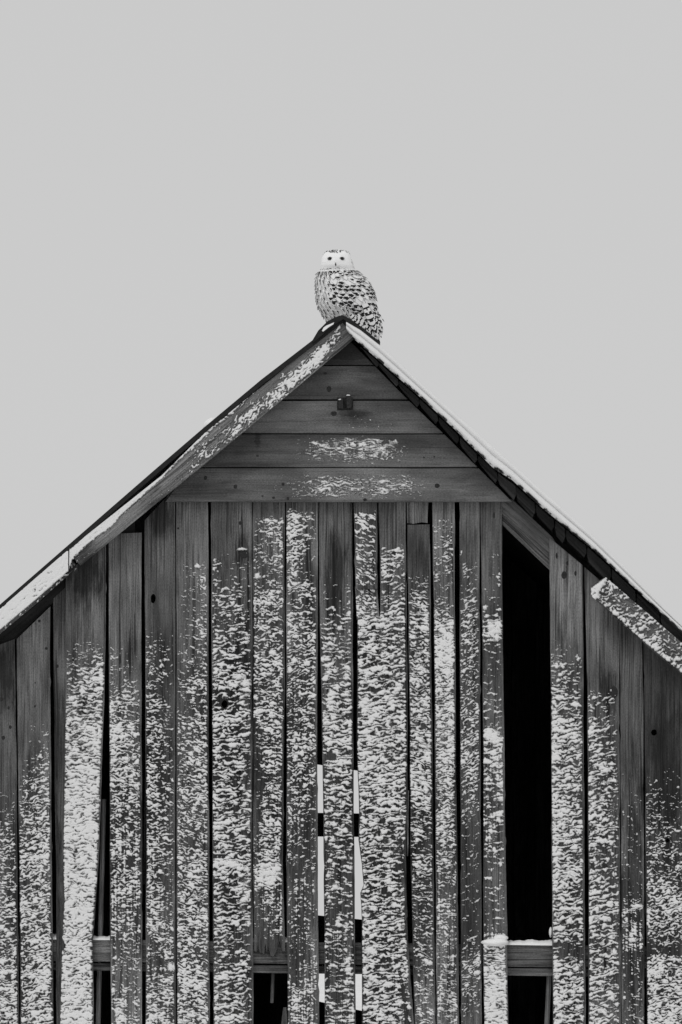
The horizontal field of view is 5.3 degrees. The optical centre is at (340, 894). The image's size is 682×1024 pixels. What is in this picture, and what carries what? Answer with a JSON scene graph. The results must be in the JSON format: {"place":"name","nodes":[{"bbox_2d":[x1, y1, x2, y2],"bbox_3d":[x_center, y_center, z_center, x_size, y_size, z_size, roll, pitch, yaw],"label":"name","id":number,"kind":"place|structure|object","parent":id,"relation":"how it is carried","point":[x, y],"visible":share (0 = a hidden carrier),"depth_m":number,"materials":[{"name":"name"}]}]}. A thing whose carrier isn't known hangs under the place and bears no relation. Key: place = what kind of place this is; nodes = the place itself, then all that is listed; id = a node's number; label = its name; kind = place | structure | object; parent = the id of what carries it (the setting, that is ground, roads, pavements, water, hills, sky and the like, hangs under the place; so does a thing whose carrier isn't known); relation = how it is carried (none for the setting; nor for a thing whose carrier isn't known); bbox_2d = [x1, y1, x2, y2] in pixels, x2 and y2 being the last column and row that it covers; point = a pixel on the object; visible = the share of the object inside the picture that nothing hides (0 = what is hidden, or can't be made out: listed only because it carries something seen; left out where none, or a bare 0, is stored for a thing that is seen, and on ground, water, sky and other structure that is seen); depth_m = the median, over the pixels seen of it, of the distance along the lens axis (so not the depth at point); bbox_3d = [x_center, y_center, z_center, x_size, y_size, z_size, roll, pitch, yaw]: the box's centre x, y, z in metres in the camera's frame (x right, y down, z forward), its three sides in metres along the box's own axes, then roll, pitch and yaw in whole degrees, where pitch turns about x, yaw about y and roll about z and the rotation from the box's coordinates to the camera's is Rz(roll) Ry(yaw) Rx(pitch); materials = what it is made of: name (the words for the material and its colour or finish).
{"place":"outdoors","nodes":[
{"label":"outdoors","id":0,"kind":"place"},
{"bbox_2d":[318,974,361,1010],"bbox_3d":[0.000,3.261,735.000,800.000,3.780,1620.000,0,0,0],"label":"snow ground","id":1,"kind":"structure","parent":0,"point":[358,985],"depth_m":377.12,"materials":[{"name":"white snow"}]},
{"bbox_2d":[0,315,681,1023],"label":"barn","id":2,"kind":"structure","parent":0,"point":[340,549],"depth_m":45.00,"materials":[{"name":"grey wood"}]},
{"bbox_2d":[314,249,383,341],"bbox_3d":[0.051,-3.659,45.125,0.436,0.573,0.292,0,0,0],"label":"owl","id":3,"kind":"object","parent":2,"relation":"on","point":[343,286],"visible":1,"depth_m":45.01},
{"bbox_2d":[0,0,681,918],"label":"sky","id":4,"kind":"structure","parent":0,"point":[178,177],"materials":[{"name":"grey"}]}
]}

